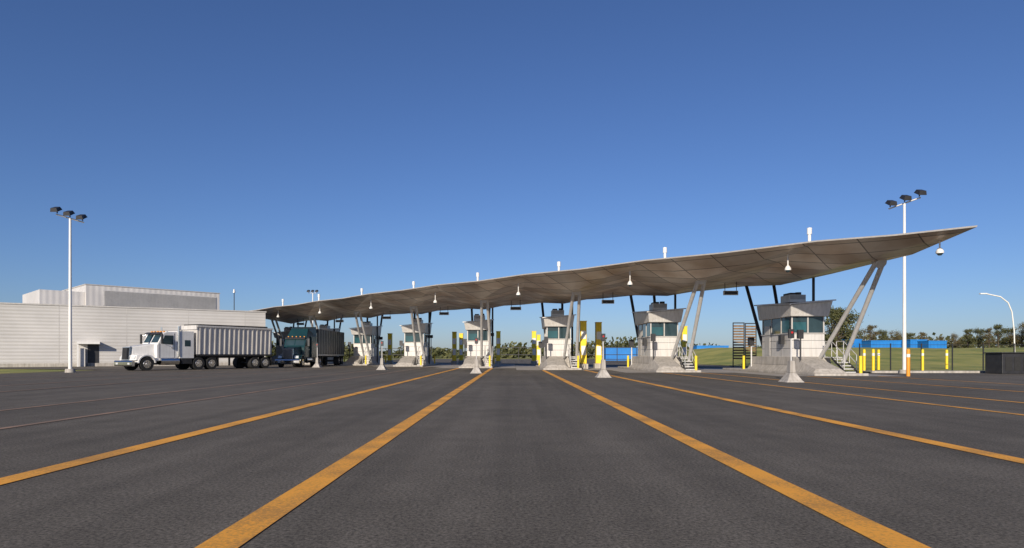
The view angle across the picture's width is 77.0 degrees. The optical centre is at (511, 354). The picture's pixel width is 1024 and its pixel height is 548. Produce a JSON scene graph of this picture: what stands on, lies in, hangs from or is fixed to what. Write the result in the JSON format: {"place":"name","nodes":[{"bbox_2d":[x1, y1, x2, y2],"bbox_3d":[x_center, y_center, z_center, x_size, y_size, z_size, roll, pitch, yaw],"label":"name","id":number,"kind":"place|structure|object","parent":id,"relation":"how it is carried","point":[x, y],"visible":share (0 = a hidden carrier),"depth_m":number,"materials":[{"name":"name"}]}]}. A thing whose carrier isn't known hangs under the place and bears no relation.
{"place":"outdoors","nodes":[
{"label":"outdoors","id":0,"kind":"place"},
{"bbox_2d":[0,357,870,373],"bbox_3d":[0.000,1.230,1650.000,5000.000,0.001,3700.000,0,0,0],"label":"ground","id":1,"kind":"structure","parent":0,"point":[2,371],"depth_m":51.23,"materials":[{"name":"green plant"}]},
{"bbox_2d":[0,302,265,366],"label":"base and coping","id":2,"kind":"object","parent":1,"relation":"on","point":[58,364],"visible":0.19,"depth_m":67.58,"materials":[{"name":"concrete"}]},
{"bbox_2d":[0,304,264,363],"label":"walls","id":3,"kind":"structure","parent":2,"relation":"on","point":[33,333],"depth_m":67.76,"materials":[{"name":"white metal"}]},
{"bbox_2d":[22,284,219,309],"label":"roof penthouse","id":4,"kind":"object","parent":3,"relation":"on","point":[87,294],"visible":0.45,"depth_m":90.43,"materials":[{"name":"grey metal"}]},
{"bbox_2d":[103,290,215,309],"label":"louvres","id":5,"kind":"object","parent":4,"relation":"attached to","point":[129,299],"visible":0.95,"depth_m":96.09,"materials":[{"name":"grey metal"}]},
{"bbox_2d":[126,308,188,346],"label":"cladding joints","id":6,"kind":"object","parent":3,"relation":"attached to","point":[126,324],"visible":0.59,"depth_m":69.71,"materials":[{"name":"grey metal"}]},
{"bbox_2d":[265,332,1023,357],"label":"distant trees","id":7,"kind":"object","parent":1,"relation":"on","point":[438,352],"visible":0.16,"depth_m":242.06,"materials":[{"name":"green plant"}]},
{"bbox_2d":[693,346,728,348],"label":"blue container","id":8,"kind":"object","parent":1,"relation":"on","point":[698,347],"visible":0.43,"depth_m":125.00,"materials":[{"name":"paint"}]},
{"bbox_2d":[602,347,1023,371],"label":"grass berm","id":9,"kind":"object","parent":1,"relation":"on","point":[967,359],"depth_m":79.59,"materials":[{"name":"green plant"}]},
{"bbox_2d":[824,307,854,347],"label":"tree","id":10,"kind":"object","parent":9,"relation":"on","point":[836,314],"visible":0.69,"depth_m":119.16,"materials":[{"name":"green plant"}]},
{"bbox_2d":[824,309,868,347],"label":"tree","id":11,"kind":"object","parent":9,"relation":"on","point":[850,317],"visible":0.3,"depth_m":122.97,"materials":[{"name":"green plant"}]},
{"bbox_2d":[841,339,861,347],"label":"blue container","id":12,"kind":"object","parent":9,"relation":"on","point":[856,342],"visible":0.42,"depth_m":118.00,"materials":[{"name":"metal"}]},
{"bbox_2d":[855,328,867,340],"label":"tree","id":13,"kind":"object","parent":9,"relation":"on","point":[864,330],"visible":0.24,"depth_m":159.21,"materials":[{"name":"green plant"}]},
{"bbox_2d":[863,349,865,369],"bbox_3d":[27.353,0.375,50.000,0.209,1.650,0.209,0,0,0],"label":"bollard","id":14,"kind":"object","parent":9,"relation":"on","point":[864,359],"visible":1,"depth_m":49.92,"materials":[{"name":"yellow metal"}]},
{"bbox_2d":[866,325,879,340],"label":"tree","id":15,"kind":"object","parent":9,"relation":"on","point":[869,330],"visible":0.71,"depth_m":159.63,"materials":[{"name":"green plant"}]},
{"bbox_2d":[872,349,874,370],"bbox_3d":[26.936,0.375,48.000,0.209,1.650,0.209,0,0,0],"label":"bollard","id":16,"kind":"object","parent":9,"relation":"on","point":[873,359],"visible":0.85,"depth_m":47.91,"materials":[{"name":"yellow metal"}]},
{"bbox_2d":[877,349,879,369],"bbox_3d":[29.609,0.375,52.000,0.209,1.650,0.209,0,0,0],"label":"bollard","id":17,"kind":"object","parent":9,"relation":"on","point":[878,359],"visible":1,"depth_m":51.92,"materials":[{"name":"yellow metal"}]},
{"bbox_2d":[873,328,888,339],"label":"tree","id":18,"kind":"object","parent":9,"relation":"on","point":[882,334],"visible":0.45,"depth_m":164.49,"materials":[{"name":"green plant"}]},
{"bbox_2d":[861,340,901,347],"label":"blue container","id":19,"kind":"object","parent":9,"relation":"on","point":[879,344],"visible":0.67,"depth_m":112.00,"materials":[{"name":"metal"}]},
{"bbox_2d":[885,329,901,339],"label":"tree","id":20,"kind":"object","parent":9,"relation":"on","point":[897,336],"visible":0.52,"depth_m":159.72,"materials":[{"name":"green plant"}]},
{"bbox_2d":[906,332,915,339],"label":"tree","id":21,"kind":"object","parent":9,"relation":"on","point":[909,335],"visible":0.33,"depth_m":169.35,"materials":[{"name":"green plant"}]},
{"bbox_2d":[901,339,927,347],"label":"blue container","id":22,"kind":"object","parent":9,"relation":"on","point":[911,343],"visible":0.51,"depth_m":118.00,"materials":[{"name":"metal"}]},
{"bbox_2d":[915,332,930,340],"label":"tree","id":23,"kind":"object","parent":9,"relation":"on","point":[922,335],"visible":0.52,"depth_m":164.79,"materials":[{"name":"green plant"}]},
{"bbox_2d":[922,349,923,369],"bbox_3d":[31.882,0.375,50.000,0.209,1.650,0.209,0,0,0],"label":"bollard","id":24,"kind":"object","parent":9,"relation":"on","point":[922,359],"visible":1,"depth_m":49.91,"materials":[{"name":"yellow metal"}]},
{"bbox_2d":[917,341,946,347],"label":"blue container","id":25,"kind":"object","parent":9,"relation":"on","point":[934,344],"visible":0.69,"depth_m":110.00,"materials":[{"name":"metal"}]},
{"bbox_2d":[859,343,1014,369],"bbox_3d":[39.032,0.150,50.000,24.135,2.100,0.070,0,0,0],"label":"metal fence","id":26,"kind":"object","parent":9,"relation":"on","point":[952,354],"visible":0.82,"depth_m":49.97,"materials":[{"name":"metal"}]},
{"bbox_2d":[945,350,947,368],"bbox_3d":[36.466,0.375,54.000,0.209,1.650,0.209,0,0,0],"label":"bollard","id":27,"kind":"object","parent":9,"relation":"on","point":[946,359],"visible":0.88,"depth_m":53.93,"materials":[{"name":"yellow metal"}]},
{"bbox_2d":[949,333,962,347],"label":"tree","id":28,"kind":"object","parent":9,"relation":"on","point":[955,342],"visible":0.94,"depth_m":159.98,"materials":[{"name":"green plant"}]},
{"bbox_2d":[959,328,973,347],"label":"tree","id":29,"kind":"object","parent":9,"relation":"on","point":[967,332],"visible":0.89,"depth_m":149.92,"materials":[{"name":"green plant"}]},
{"bbox_2d":[967,327,985,347],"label":"tree","id":30,"kind":"object","parent":9,"relation":"on","point":[980,332],"visible":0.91,"depth_m":144.69,"materials":[{"name":"green plant"}]},
{"bbox_2d":[981,327,996,347],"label":"tree","id":31,"kind":"object","parent":9,"relation":"on","point":[988,331],"visible":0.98,"depth_m":139.74,"materials":[{"name":"green plant"}]},
{"bbox_2d":[979,293,1014,342],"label":"street lamp","id":32,"kind":"object","parent":9,"relation":"on","point":[1010,309],"visible":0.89,"depth_m":74.94,"materials":[{"name":"white metal"}]},
{"bbox_2d":[987,324,1007,347],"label":"tree","id":33,"kind":"object","parent":9,"relation":"on","point":[999,332],"visible":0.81,"depth_m":149.85,"materials":[{"name":"green plant"}]},
{"bbox_2d":[998,326,1019,347],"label":"tree","id":34,"kind":"object","parent":9,"relation":"on","point":[1009,330],"visible":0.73,"depth_m":140.11,"materials":[{"name":"green plant"}]},
{"bbox_2d":[1004,321,1023,346],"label":"tree","id":35,"kind":"object","parent":9,"relation":"on","point":[1019,341],"visible":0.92,"depth_m":134.86,"materials":[{"name":"green plant"}]},
{"bbox_2d":[871,371,984,372],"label":"kerb","id":36,"kind":"structure","parent":1,"relation":"on","point":[930,371],"depth_m":43.00,"materials":[{"name":"concrete"}]},
{"bbox_2d":[0,359,1023,547],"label":"asphalt plaza","id":37,"kind":"structure","parent":0,"point":[503,458],"depth_m":7.47,"materials":[{"name":"grey asphalt"}]},
{"bbox_2d":[50,207,86,372],"bbox_3d":[-30.414,-4.463,44.215,2.121,11.326,0.766,0,0,-30],"label":"floodlight pole","id":38,"kind":"object","parent":37,"relation":"on","point":[78,219],"visible":1,"depth_m":44.22,"materials":[{"name":"metal"}]},
{"bbox_2d":[77,341,99,366],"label":"entrance","id":39,"kind":"object","parent":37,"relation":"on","point":[93,352],"visible":1,"depth_m":67.32,"materials":[{"name":"white paint"}]},
{"bbox_2d":[4,367,305,385],"bbox_3d":[-19.800,1.192,32.600,0.160,0.001,81.200,0,0,0],"label":"lane line","id":40,"kind":"object","parent":37,"relation":"on","point":[137,377],"visible":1,"depth_m":32.71,"materials":[{"name":"paint"}]},
{"bbox_2d":[2,366,352,391],"bbox_3d":[-16.600,1.192,32.600,0.160,0.001,81.200,0,0,0],"label":"lane line","id":41,"kind":"object","parent":37,"relation":"on","point":[142,381],"visible":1,"depth_m":27.46,"materials":[{"name":"paint"}]},
{"bbox_2d":[114,324,272,370],"bbox_3d":[-26.273,-0.692,54.195,2.960,3.777,12.795,0,0,30],"label":"semi truck","id":42,"kind":"object","parent":37,"relation":"on","point":[198,346],"visible":0.99,"depth_m":53.23,"materials":[{"name":"metal"}]},
{"bbox_2d":[0,367,397,410],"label":"lane line","id":43,"kind":"object","parent":37,"relation":"on","point":[155,393],"visible":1,"depth_m":18.97,"materials":[{"name":"paint"}]},
{"bbox_2d":[0,367,425,428],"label":"lane line","id":44,"kind":"object","parent":37,"relation":"on","point":[165,404],"visible":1,"depth_m":14.63,"materials":[{"name":"paint"}]},
{"bbox_2d":[0,368,458,484],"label":"lane line","id":45,"kind":"object","parent":37,"relation":"on","point":[25,475],"visible":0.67,"depth_m":8.58,"materials":[{"name":"orange paint"}]},
{"bbox_2d":[275,327,344,366],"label":"semi truck","id":46,"kind":"object","parent":37,"relation":"on","point":[300,349],"visible":0.94,"depth_m":66.31,"materials":[{"name":"metal"}]},
{"bbox_2d":[313,343,321,366],"bbox_3d":[-18.900,0.025,62.500,0.781,2.350,0.981,0,0,0],"label":"barrier post","id":47,"kind":"object","parent":37,"relation":"on","point":[317,364],"visible":0.94,"depth_m":62.39,"materials":[{"name":"concrete"}]},
{"bbox_2d":[195,368,492,547],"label":"lane line","id":48,"kind":"object","parent":37,"relation":"on","point":[239,533],"visible":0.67,"depth_m":5.62,"materials":[{"name":"orange paint"}]},
{"bbox_2d":[376,341,387,369],"bbox_3d":[-10.600,0.025,52.500,0.781,2.350,0.981,0,0,0],"label":"barrier post","id":49,"kind":"object","parent":37,"relation":"on","point":[381,366],"visible":1,"depth_m":52.32,"materials":[{"name":"concrete"}]},
{"bbox_2d":[343,348,430,358],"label":"metal fence","id":50,"kind":"object","parent":37,"relation":"on","point":[380,354],"visible":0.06,"depth_m":111.97,"materials":[{"name":"metal"}]},
{"bbox_2d":[471,338,481,372],"bbox_3d":[-2.350,0.025,42.500,0.781,2.350,0.981,0,0,0],"label":"barrier post","id":51,"kind":"object","parent":37,"relation":"on","point":[476,368],"visible":1,"depth_m":42.31,"materials":[{"name":"concrete"}]},
{"bbox_2d":[501,347,637,362],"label":"metal fence","id":52,"kind":"object","parent":37,"relation":"on","point":[518,354],"visible":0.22,"depth_m":97.97,"materials":[{"name":"metal"}]},
{"bbox_2d":[595,334,611,377],"bbox_3d":[4.900,0.025,34.600,0.781,2.350,0.980,0,0,0],"label":"barrier post","id":53,"kind":"object","parent":37,"relation":"on","point":[603,373],"visible":1,"depth_m":34.41,"materials":[{"name":"concrete"}]},
{"bbox_2d":[604,348,637,360],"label":"blue container","id":54,"kind":"object","parent":37,"relation":"on","point":[617,350],"visible":0.61,"depth_m":140.00,"materials":[{"name":"paint"}]},
{"bbox_2d":[542,370,930,547],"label":"lane line","id":55,"kind":"object","parent":37,"relation":"on","point":[876,532],"visible":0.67,"depth_m":5.62,"materials":[{"name":"orange paint"}]},
{"bbox_2d":[733,322,744,367],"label":"louvred gate","id":56,"kind":"structure","parent":37,"relation":"on","point":[743,339],"depth_m":61.97,"materials":[{"name":"metal"}]},
{"bbox_2d":[745,323,756,366],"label":"louvred gate","id":57,"kind":"structure","parent":37,"relation":"on","point":[755,342],"depth_m":62.97,"materials":[{"name":"metal"}]},
{"bbox_2d":[778,329,804,382],"bbox_3d":[12.400,0.025,28.600,0.781,2.350,0.980,0,0,0],"label":"barrier post","id":58,"kind":"object","parent":37,"relation":"on","point":[790,376],"visible":1,"depth_m":28.43,"materials":[{"name":"concrete"}]},
{"bbox_2d":[585,370,1023,463],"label":"lane line","id":59,"kind":"object","parent":37,"relation":"on","point":[987,453],"visible":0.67,"depth_m":10.04,"materials":[{"name":"orange paint"}]},
{"bbox_2d":[669,373,1023,414],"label":"lane line","id":60,"kind":"object","parent":37,"relation":"on","point":[877,397],"visible":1,"depth_m":17.26,"materials":[{"name":"orange paint"}]},
{"bbox_2d":[709,373,1023,402],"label":"lane line","id":61,"kind":"object","parent":37,"relation":"on","point":[894,390],"visible":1,"depth_m":20.49,"materials":[{"name":"orange paint"}]},
{"bbox_2d":[885,189,926,373],"bbox_3d":[25.612,-4.749,41.907,2.326,11.898,0.782,0,0,30],"label":"floodlight pole","id":62,"kind":"object","parent":37,"relation":"on","point":[893,203],"visible":0.92,"depth_m":41.92,"materials":[{"name":"metal"}]},
{"bbox_2d":[809,376,1021,391],"bbox_3d":[16.600,1.192,14.100,0.160,0.001,44.200,0,0,0],"label":"lane line","id":63,"kind":"object","parent":37,"relation":"on","point":[923,384],"visible":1,"depth_m":25.20,"materials":[{"name":"orange paint"}]},
{"bbox_2d":[983,352,1023,373],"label":"equipment cabinet","id":64,"kind":"object","parent":37,"relation":"on","point":[1004,362],"visible":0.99,"depth_m":40.70,"materials":[{"name":"metal"}]},
{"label":"base","id":65,"kind":"object","parent":37,"relation":"on","visible":0},
{"bbox_2d":[459,334,462,360],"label":"housing","id":66,"kind":"object","parent":65,"relation":"on","point":[460,347],"visible":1,"depth_m":87.65,"materials":[{"name":"yellow paint"}]},
{"bbox_2d":[0,0,1023,352],"label":"sky","id":67,"kind":"structure","parent":0,"point":[270,152],"materials":[{"name":"blue"}]},
{"bbox_2d":[284,363,897,375],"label":"concrete pavement","id":68,"kind":"structure","parent":0,"point":[534,367],"depth_m":53.26,"materials":[{"name":"grey concrete"}]},
{"bbox_2d":[271,327,292,363],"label":"inspection booth","id":69,"kind":"object","parent":68,"relation":"on","point":[286,331],"visible":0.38,"depth_m":92.73,"materials":[{"name":"metal"}]},
{"bbox_2d":[304,324,344,364],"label":"inspection booth","id":70,"kind":"object","parent":68,"relation":"on","point":[324,327],"visible":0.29,"depth_m":86.99,"materials":[{"name":"metal"}]},
{"bbox_2d":[340,321,389,364],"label":"inspection booth","id":71,"kind":"object","parent":68,"relation":"on","point":[357,358],"visible":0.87,"depth_m":78.00,"materials":[{"name":"concrete"}]},
{"bbox_2d":[354,335,378,343],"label":"windows","id":72,"kind":"structure","parent":71,"relation":"in","point":[356,337],"depth_m":78.03,"materials":[{"name":"teal glass"}]},
{"bbox_2d":[393,318,439,366],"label":"inspection booth","id":73,"kind":"object","parent":68,"relation":"on","point":[408,359],"visible":0.85,"depth_m":70.60,"materials":[{"name":"concrete"}]},
{"bbox_2d":[405,333,427,341],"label":"windows","id":74,"kind":"structure","parent":73,"relation":"in","point":[408,336],"depth_m":70.64,"materials":[{"name":"teal glass"}]},
{"bbox_2d":[459,314,496,367],"bbox_3d":[-3.350,-1.500,67.050,3.100,5.400,16.100,0,0,0],"label":"inspection booth","id":75,"kind":"object","parent":68,"relation":"on","point":[472,328],"visible":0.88,"depth_m":62.94,"materials":[{"name":"concrete"}]},
{"bbox_2d":[468,330,487,340],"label":"windows","id":76,"kind":"structure","parent":75,"relation":"in","point":[472,334],"depth_m":63.24,"materials":[{"name":"teal glass"}]},
{"bbox_2d":[536,308,581,369],"bbox_3d":[4.050,-1.500,59.650,3.100,5.400,16.100,0,0,0],"label":"inspection booth","id":77,"kind":"object","parent":68,"relation":"on","point":[554,327],"visible":0.89,"depth_m":55.80,"materials":[{"name":"concrete"}]},
{"bbox_2d":[544,327,569,338],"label":"windows","id":78,"kind":"structure","parent":77,"relation":"in","point":[552,331],"depth_m":55.84,"materials":[{"name":"teal glass"}]},
{"bbox_2d":[580,364,587,368],"bbox_3d":[6.193,0.975,56.000,0.760,0.450,1.000,0,0,0],"label":"base","id":79,"kind":"object","parent":68,"relation":"on","point":[583,366],"visible":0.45,"depth_m":55.50,"materials":[{"name":"concrete"}]},
{"bbox_2d":[580,322,586,363],"bbox_3d":[6.193,-1.075,56.000,0.520,3.650,0.700,0,0,0],"label":"housing","id":80,"kind":"object","parent":79,"relation":"on","point":[583,342],"visible":0.85,"depth_m":55.65,"materials":[{"name":"yellow paint"}]},
{"bbox_2d":[580,321,586,354],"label":"panels","id":81,"kind":"object","parent":80,"relation":"attached to","point":[583,348],"visible":0.93,"depth_m":55.64,"materials":[{"name":"white paint"}]},
{"bbox_2d":[593,363,600,367],"bbox_3d":[7.779,0.975,58.000,0.760,0.450,1.000,0,0,0],"label":"base","id":82,"kind":"object","parent":68,"relation":"on","point":[596,365],"visible":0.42,"depth_m":57.50,"materials":[{"name":"concrete"}]},
{"bbox_2d":[595,323,601,362],"bbox_3d":[7.779,-1.075,58.000,0.520,3.650,0.700,0,0,0],"label":"housing","id":83,"kind":"object","parent":82,"relation":"on","point":[598,342],"visible":0.74,"depth_m":57.65,"materials":[{"name":"yellow paint"}]},
{"bbox_2d":[595,322,601,354],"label":"panels","id":84,"kind":"object","parent":83,"relation":"attached to","point":[598,347],"visible":0.91,"depth_m":57.64,"materials":[{"name":"white paint"}]},
{"bbox_2d":[250,225,976,368],"bbox_3d":[-7.375,-3.462,66.375,14.185,9.177,93.168,0,0,-45],"label":"canopy","id":85,"kind":"object","parent":68,"relation":"on","point":[745,268],"visible":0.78,"depth_m":45.51,"materials":[{"name":"grey metal"}]},
{"bbox_2d":[510,301,520,309],"bbox_3d":[0.350,-4.700,59.390,1.000,1.100,0.180,0,0,0],"label":"lane sign","id":86,"kind":"object","parent":85,"relation":"hanging from","point":[515,308],"visible":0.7,"depth_m":59.30,"materials":[{"name":"metal"}]},
{"bbox_2d":[602,300,613,303],"bbox_3d":[7.750,-4.700,51.990,1.000,1.100,0.180,0,0,0],"label":"lane sign","id":87,"kind":"object","parent":85,"relation":"hanging from","point":[607,301],"visible":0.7,"depth_m":51.90,"materials":[{"name":"metal"}]},
{"bbox_2d":[627,271,632,285],"bbox_3d":[7.900,-5.125,43.100,0.338,1.050,0.338,0,0,0],"label":"security camera","id":88,"kind":"object","parent":85,"relation":"attached to","point":[629,283],"visible":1,"depth_m":43.08,"materials":[{"name":"white paint"}]},
{"bbox_2d":[723,282,737,294],"bbox_3d":[15.150,-4.700,44.590,1.000,1.100,0.180,0,0,0],"label":"lane sign","id":89,"kind":"object","parent":85,"relation":"hanging from","point":[730,292],"visible":0.7,"depth_m":44.50,"materials":[{"name":"metal"}]},
{"bbox_2d":[785,254,790,271],"bbox_3d":[15.300,-5.125,35.700,0.338,1.050,0.338,0,0,0],"label":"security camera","id":90,"kind":"object","parent":85,"relation":"attached to","point":[787,268],"visible":1,"depth_m":35.65,"materials":[{"name":"white paint"}]},
{"bbox_2d":[936,241,943,255],"bbox_3d":[20.400,-5.200,30.700,0.338,0.900,0.338,0,0,0],"label":"security camera","id":91,"kind":"object","parent":85,"relation":"attached to","point":[939,251],"visible":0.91,"depth_m":30.63,"materials":[{"name":"white paint"}]},
{"bbox_2d":[618,301,700,371],"bbox_3d":[11.450,-1.500,52.250,3.100,5.400,16.100,0,0,0],"label":"inspection booth","id":92,"kind":"object","parent":68,"relation":"on","point":[657,323],"visible":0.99,"depth_m":48.40,"materials":[{"name":"concrete"}]},
{"bbox_2d":[639,330,640,355],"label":"door","id":93,"kind":"structure","parent":92,"relation":"in","point":[639,330],"depth_m":52.39,"materials":[{"name":"grey metal"}]},
{"bbox_2d":[639,322,676,336],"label":"windows","id":94,"kind":"structure","parent":92,"relation":"in","point":[657,328],"depth_m":48.44,"materials":[{"name":"teal glass"}]},
{"bbox_2d":[723,292,868,375],"bbox_3d":[18.850,-1.500,44.850,3.100,5.400,16.100,0,0,0],"label":"inspection booth","id":95,"kind":"object","parent":68,"relation":"on","point":[800,315],"visible":0.93,"depth_m":41.04,"materials":[{"name":"concrete"}]},
{"bbox_2d":[765,326,769,355],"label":"door","id":96,"kind":"structure","parent":95,"relation":"in","point":[767,329],"depth_m":44.79,"materials":[{"name":"grey metal"}]},
{"bbox_2d":[763,316,822,334],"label":"windows","id":97,"kind":"structure","parent":95,"relation":"in","point":[799,322],"depth_m":41.04,"materials":[{"name":"teal glass"}]},
{"bbox_2d":[906,349,909,375],"bbox_3d":[22.400,0.425,36.400,0.209,1.550,0.209,0,0,0],"label":"traffic delineator","id":98,"kind":"object","parent":68,"relation":"on","point":[907,362],"visible":0.9,"depth_m":36.33,"materials":[{"name":"orange plastic"}]},
{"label":"base","id":99,"kind":"object","parent":68,"relation":"on","visible":0},
{"bbox_2d":[452,332,456,360],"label":"housing","id":100,"kind":"object","parent":99,"relation":"on","point":[454,346],"visible":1,"depth_m":81.65,"materials":[{"name":"yellow paint"}]},
{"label":"base","id":101,"kind":"object","parent":68,"relation":"on","visible":0},
{"bbox_2d":[496,332,500,360],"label":"housing","id":102,"kind":"object","parent":101,"relation":"on","point":[498,346],"visible":0.97,"depth_m":79.65,"materials":[{"name":"yellow paint"}]},
{"bbox_2d":[496,331,500,354],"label":"panels","id":103,"kind":"object","parent":102,"relation":"attached to","point":[498,342],"visible":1,"depth_m":79.64,"materials":[{"name":"white paint"}]},
{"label":"base","id":104,"kind":"object","parent":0,"visible":0},
{"bbox_2d":[532,332,535,360],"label":"housing","id":105,"kind":"object","parent":104,"relation":"on","point":[533,346],"visible":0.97,"depth_m":79.65,"materials":[{"name":"yellow paint"}]},
{"bbox_2d":[532,331,535,354],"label":"panels","id":106,"kind":"object","parent":105,"relation":"attached to","point":[533,342],"visible":1,"depth_m":79.64,"materials":[{"name":"white paint"}]},
{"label":"base","id":107,"kind":"object","parent":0,"visible":0},
{"bbox_2d":[681,327,686,360],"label":"housing","id":108,"kind":"object","parent":107,"relation":"on","point":[683,343],"visible":0.36,"depth_m":65.65,"materials":[{"name":"yellow paint"}]},
{"bbox_2d":[680,326,687,354],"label":"panels","id":109,"kind":"object","parent":108,"relation":"attached to","point":[684,339],"visible":0.74,"depth_m":65.64,"materials":[{"name":"white paint"}]},
{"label":"base","id":110,"kind":"object","parent":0,"visible":0},
{"bbox_2d":[388,334,391,360],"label":"housing","id":111,"kind":"object","parent":110,"relation":"on","point":[389,347],"visible":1,"depth_m":87.65,"materials":[{"name":"yellow paint"}]},
{"bbox_2d":[387,333,392,354],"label":"panels","id":112,"kind":"object","parent":111,"relation":"attached to","point":[389,350],"visible":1,"depth_m":87.64,"materials":[{"name":"white paint"}]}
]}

